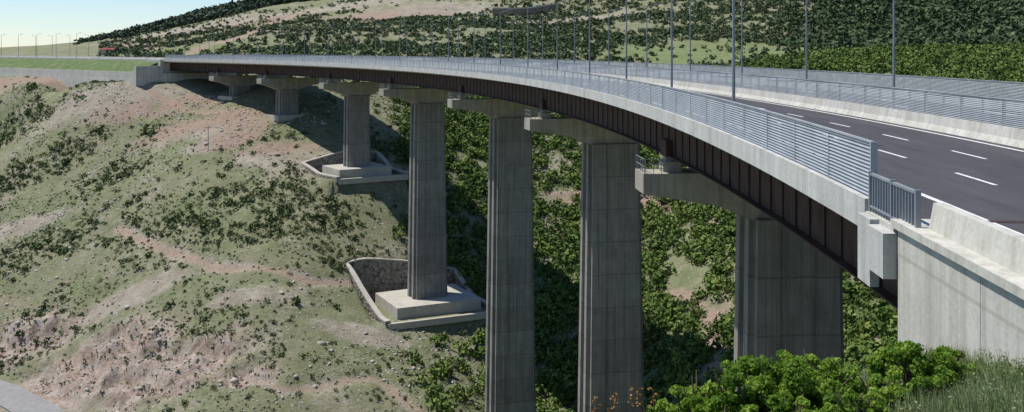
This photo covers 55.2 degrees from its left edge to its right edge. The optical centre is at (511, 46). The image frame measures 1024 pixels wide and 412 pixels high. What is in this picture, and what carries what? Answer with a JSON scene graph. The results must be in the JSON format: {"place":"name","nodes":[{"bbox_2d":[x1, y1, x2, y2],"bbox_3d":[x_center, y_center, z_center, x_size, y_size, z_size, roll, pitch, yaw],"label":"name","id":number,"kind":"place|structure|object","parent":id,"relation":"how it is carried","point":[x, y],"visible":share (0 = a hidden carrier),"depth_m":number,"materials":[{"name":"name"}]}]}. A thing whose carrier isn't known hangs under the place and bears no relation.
{"place":"outdoors","nodes":[
{"label":"outdoors","id":0,"kind":"place"},
{"bbox_2d":[0,380,63,411],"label":"valley road","id":1,"kind":"structure","parent":0,"point":[15,398],"depth_m":184.63,"materials":[{"name":"grey asphalt"}]},
{"bbox_2d":[0,0,241,46],"label":"sky","id":2,"kind":"structure","parent":0,"point":[27,18],"materials":[{"name":"blue"}]},
{"bbox_2d":[0,0,1022,411],"bbox_3d":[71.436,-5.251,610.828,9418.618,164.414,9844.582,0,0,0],"label":"hillside terrain","id":3,"kind":"structure","parent":0,"point":[334,324],"depth_m":223.50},
{"bbox_2d":[100,48,116,54],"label":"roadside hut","id":4,"kind":"object","parent":3,"relation":"on","point":[105,50],"visible":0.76,"depth_m":438.00,"materials":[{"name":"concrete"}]},
{"bbox_2d":[0,57,235,86],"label":"bridge abutment","id":5,"kind":"object","parent":3,"relation":"on","point":[145,75],"visible":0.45,"depth_m":323.30,"materials":[{"name":"concrete"}]},
{"bbox_2d":[0,58,156,71],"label":"grass embankment","id":6,"kind":"structure","parent":5,"relation":"on","point":[100,65],"depth_m":346.23,"materials":[{"name":"green plant"}]},
{"bbox_2d":[73,0,315,44],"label":"ridge forest","id":7,"kind":"object","parent":3,"relation":"on","point":[196,15],"visible":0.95,"depth_m":813.27,"materials":[{"name":"green plant"}]},
{"bbox_2d":[0,45,454,411],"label":"hillside shrubs","id":8,"kind":"object","parent":3,"relation":"on","point":[202,222],"visible":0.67,"depth_m":231.74,"materials":[{"name":"green plant"}]},
{"bbox_2d":[0,82,561,411],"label":"scattered rocks","id":9,"kind":"object","parent":3,"relation":"on","point":[234,380],"visible":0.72,"depth_m":227.12,"materials":[{"name":"stone"}]},
{"bbox_2d":[0,80,581,411],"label":"grass clumps","id":10,"kind":"object","parent":3,"relation":"on","point":[220,332],"visible":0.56,"depth_m":222.26,"materials":[{"name":"green plant"}]},
{"bbox_2d":[303,152,408,184],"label":"retaining wall","id":11,"kind":"structure","parent":3,"relation":"on","point":[334,159],"depth_m":247.96,"materials":[{"name":"stone"}]},
{"bbox_2d":[300,150,408,177],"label":"coping","id":12,"kind":"object","parent":11,"relation":"on","point":[379,154],"visible":0.84,"depth_m":245.46,"materials":[{"name":"concrete"}]},
{"bbox_2d":[338,174,407,184],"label":"front kerb wall","id":13,"kind":"structure","parent":3,"relation":"on","point":[372,179],"depth_m":236.14,"materials":[{"name":"concrete"}]},
{"bbox_2d":[349,260,485,326],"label":"retaining wall","id":14,"kind":"structure","parent":3,"relation":"on","point":[375,276],"depth_m":215.04,"materials":[{"name":"stone"}]},
{"bbox_2d":[345,257,485,322],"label":"coping","id":15,"kind":"object","parent":14,"relation":"on","point":[371,303],"visible":0.68,"depth_m":208.56,"materials":[{"name":"concrete"}]},
{"bbox_2d":[388,311,485,329],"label":"front kerb wall","id":16,"kind":"structure","parent":3,"relation":"on","point":[436,321],"depth_m":198.14,"materials":[{"name":"concrete"}]},
{"bbox_2d":[492,5,556,15],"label":"retaining wall","id":17,"kind":"structure","parent":3,"relation":"on","point":[549,8],"depth_m":600.55,"materials":[{"name":"stone"}]},
{"bbox_2d":[492,3,556,8],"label":"coping","id":18,"kind":"object","parent":17,"relation":"on","point":[526,7],"visible":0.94,"depth_m":600.78,"materials":[{"name":"concrete"}]},
{"bbox_2d":[96,0,1023,74],"bbox_3d":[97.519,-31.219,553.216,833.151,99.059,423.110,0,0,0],"label":"hillside shrubs","id":19,"kind":"object","parent":3,"relation":"on","point":[852,24],"visible":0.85,"depth_m":479.34,"materials":[{"name":"green plant"}]},
{"bbox_2d":[163,59,1022,411],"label":"highway viaduct","id":20,"kind":"object","parent":3,"relation":"on","point":[797,239],"visible":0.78,"depth_m":120.42,"materials":[{"name":"concrete"}]},
{"bbox_2d":[165,54,876,194],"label":"louvred fence","id":21,"kind":"object","parent":20,"relation":"on","point":[831,160],"visible":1,"depth_m":43.15,"materials":[{"name":"metal"}]},
{"bbox_2d":[239,54,1023,102],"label":"louvred fence","id":22,"kind":"object","parent":20,"relation":"on","point":[854,77],"visible":0.35,"depth_m":92.62,"materials":[{"name":"metal"}]},
{"bbox_2d":[592,387,657,411],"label":"rusty dock plant","id":23,"kind":"object","parent":3,"relation":"on","point":[631,398],"visible":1,"depth_m":13.07,"materials":[{"name":"brown plant"}]},
{"bbox_2d":[641,397,677,411],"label":"leafy bush","id":24,"kind":"object","parent":3,"relation":"on","point":[663,405],"visible":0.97,"depth_m":14.51,"materials":[{"name":"green plant"}]},
{"bbox_2d":[668,370,736,411],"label":"leafy bush","id":25,"kind":"object","parent":3,"relation":"on","point":[691,397],"visible":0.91,"depth_m":15.02,"materials":[{"name":"green plant"}]},
{"bbox_2d":[387,39,1023,411],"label":"ravine shrubs","id":26,"kind":"object","parent":3,"relation":"on","point":[688,352],"visible":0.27,"depth_m":223.75,"materials":[{"name":"green plant"}]},
{"bbox_2d":[691,360,775,411],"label":"leafy bush","id":27,"kind":"object","parent":3,"relation":"on","point":[731,377],"visible":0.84,"depth_m":14.94,"materials":[{"name":"green plant"}]},
{"bbox_2d":[729,350,835,411],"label":"leafy bush","id":28,"kind":"object","parent":3,"relation":"on","point":[789,372],"visible":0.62,"depth_m":15.07,"materials":[{"name":"green plant"}]},
{"bbox_2d":[764,390,811,411],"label":"leafy bush","id":29,"kind":"object","parent":3,"relation":"on","point":[782,404],"visible":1,"depth_m":13.73,"materials":[{"name":"green plant"}]},
{"bbox_2d":[765,349,878,411],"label":"leafy bush","id":30,"kind":"object","parent":3,"relation":"on","point":[832,373],"visible":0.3,"depth_m":15.73,"materials":[{"name":"green plant"}]},
{"bbox_2d":[812,387,886,411],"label":"leafy bush","id":31,"kind":"object","parent":3,"relation":"on","point":[838,402],"visible":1,"depth_m":14.03,"materials":[{"name":"green plant"}]},
{"bbox_2d":[846,374,911,411],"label":"leafy bush","id":32,"kind":"object","parent":3,"relation":"on","point":[884,390],"visible":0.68,"depth_m":15.29,"materials":[{"name":"green plant"}]},
{"bbox_2d":[793,341,1023,411],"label":"foreground grass","id":33,"kind":"structure","parent":3,"relation":"on","point":[943,404],"depth_m":14.53,"materials":[{"name":"green plant"}]},
{"bbox_2d":[865,340,958,400],"bbox_3d":[6.671,5.456,16.229,1.458,1.230,1.489,0,0,0],"label":"leafy bush","id":34,"kind":"object","parent":3,"relation":"on","point":[909,362],"visible":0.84,"depth_m":16.02,"materials":[{"name":"green plant"}]},
{"bbox_2d":[858,171,1023,366],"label":"bridge abutment","id":35,"kind":"object","parent":3,"relation":"on","point":[961,276],"visible":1,"depth_m":19.94,"materials":[{"name":"concrete"}]},
{"bbox_2d":[927,345,978,382],"bbox_3d":[7.397,5.535,16.631,0.967,0.893,0.919,0,0,0],"label":"leafy bush","id":36,"kind":"object","parent":3,"relation":"on","point":[956,364],"visible":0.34,"depth_m":16.50,"materials":[{"name":"green plant"}]},
{"bbox_2d":[361,64,1023,233],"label":"road","id":37,"kind":"structure","parent":0,"point":[932,164],"depth_m":38.31,"materials":[{"name":"grey asphalt"}]},
{"bbox_2d":[304,26,310,56],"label":"street lamp","id":38,"kind":"object","parent":37,"relation":"on","point":[304,41],"visible":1,"depth_m":248.23,"materials":[{"name":"grey metal"}]},
{"bbox_2d":[375,23,379,57],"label":"street lamp","id":39,"kind":"object","parent":37,"relation":"on","point":[375,40],"visible":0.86,"depth_m":208.45,"materials":[{"name":"grey metal"}]},
{"bbox_2d":[399,21,404,66],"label":"street lamp","id":40,"kind":"object","parent":37,"relation":"on","point":[399,39],"visible":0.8,"depth_m":194.55,"materials":[{"name":"grey metal"}]},
{"bbox_2d":[448,16,457,60],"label":"street lamp","id":41,"kind":"object","parent":37,"relation":"on","point":[448,36],"visible":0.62,"depth_m":165.96,"materials":[{"name":"grey metal"}]},
{"bbox_2d":[458,22,462,59],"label":"street lamp","id":42,"kind":"object","parent":37,"relation":"on","point":[458,42],"visible":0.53,"depth_m":201.53,"materials":[{"name":"grey metal"}]},
{"bbox_2d":[500,10,511,73],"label":"street lamp","id":43,"kind":"object","parent":37,"relation":"on","point":[500,36],"visible":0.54,"depth_m":136.50,"materials":[{"name":"grey metal"}]},
{"bbox_2d":[0,55,1023,147],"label":"median barrier","id":44,"kind":"object","parent":37,"relation":"on","point":[1001,134],"visible":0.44,"depth_m":62.16,"materials":[{"name":"concrete"}]},
{"bbox_2d":[201,54,1023,127],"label":"louvred fence","id":45,"kind":"object","parent":44,"relation":"on","point":[775,80],"visible":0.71,"depth_m":66.44,"materials":[{"name":"metal"}]},
{"bbox_2d":[513,18,519,66],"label":"street lamp","id":46,"kind":"object","parent":37,"relation":"on","point":[513,40],"visible":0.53,"depth_m":174.28,"materials":[{"name":"grey metal"}]},
{"bbox_2d":[527,5,540,77],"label":"street lamp","id":47,"kind":"object","parent":37,"relation":"on","point":[527,34],"visible":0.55,"depth_m":121.50,"materials":[{"name":"grey metal"}]},
{"bbox_2d":[542,15,551,66],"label":"street lamp","id":48,"kind":"object","parent":37,"relation":"on","point":[542,40],"visible":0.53,"depth_m":160.37,"materials":[{"name":"grey metal"}]},
{"bbox_2d":[557,0,566,69],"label":"street lamp","id":49,"kind":"object","parent":37,"relation":"on","point":[557,32],"visible":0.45,"depth_m":106.35,"materials":[{"name":"grey metal"}]},
{"bbox_2d":[574,12,584,71],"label":"street lamp","id":50,"kind":"object","parent":37,"relation":"on","point":[574,36],"visible":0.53,"depth_m":146.23,"materials":[{"name":"grey metal"}]},
{"bbox_2d":[589,0,589,72],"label":"street lamp","id":51,"kind":"object","parent":37,"relation":"on","point":[589,36],"visible":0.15,"depth_m":91.09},
{"bbox_2d":[608,8,620,73],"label":"street lamp","id":52,"kind":"object","parent":37,"relation":"on","point":[608,36],"visible":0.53,"depth_m":131.97,"materials":[{"name":"grey metal"}]},
{"bbox_2d":[625,0,627,96],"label":"street lamp","id":53,"kind":"object","parent":37,"relation":"on","point":[626,43],"visible":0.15,"depth_m":75.75,"materials":[{"name":"grey metal"}]},
{"bbox_2d":[646,4,659,77],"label":"street lamp","id":54,"kind":"object","parent":37,"relation":"on","point":[646,33],"visible":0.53,"depth_m":117.58,"materials":[{"name":"grey metal"}]},
{"bbox_2d":[670,0,672,106],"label":"street lamp","id":55,"kind":"object","parent":37,"relation":"on","point":[671,81],"visible":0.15,"depth_m":60.37,"materials":[{"name":"grey metal"}]},
{"bbox_2d":[690,0,694,78],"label":"street lamp","id":56,"kind":"object","parent":37,"relation":"on","point":[690,34],"visible":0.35,"depth_m":103.05,"materials":[{"name":"grey metal"}]},
{"bbox_2d":[433,67,1023,235],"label":"road markings","id":57,"kind":"object","parent":37,"relation":"on","point":[931,198],"visible":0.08,"depth_m":42.80,"materials":[{"name":"paint"}]},
{"bbox_2d":[732,0,734,131],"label":"street lamp","id":58,"kind":"object","parent":37,"relation":"on","point":[733,50],"visible":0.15,"depth_m":44.94,"materials":[{"name":"grey metal"}]},
{"bbox_2d":[741,0,742,73],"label":"street lamp","id":59,"kind":"object","parent":37,"relation":"on","point":[741,38],"visible":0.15,"depth_m":88.46,"materials":[{"name":"grey metal"}]},
{"bbox_2d":[805,0,807,93],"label":"street lamp","id":60,"kind":"object","parent":37,"relation":"on","point":[806,70],"visible":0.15,"depth_m":73.78,"materials":[{"name":"grey metal"}]},
{"bbox_2d":[892,0,894,86],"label":"street lamp","id":61,"kind":"object","parent":37,"relation":"on","point":[893,82],"visible":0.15,"depth_m":59.06,"materials":[{"name":"grey metal"}]},
{"bbox_2d":[987,220,1023,222],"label":"expansion joint","id":62,"kind":"object","parent":37,"relation":"on","point":[996,221],"depth_m":24.63,"materials":[{"name":"metal"}]}
]}

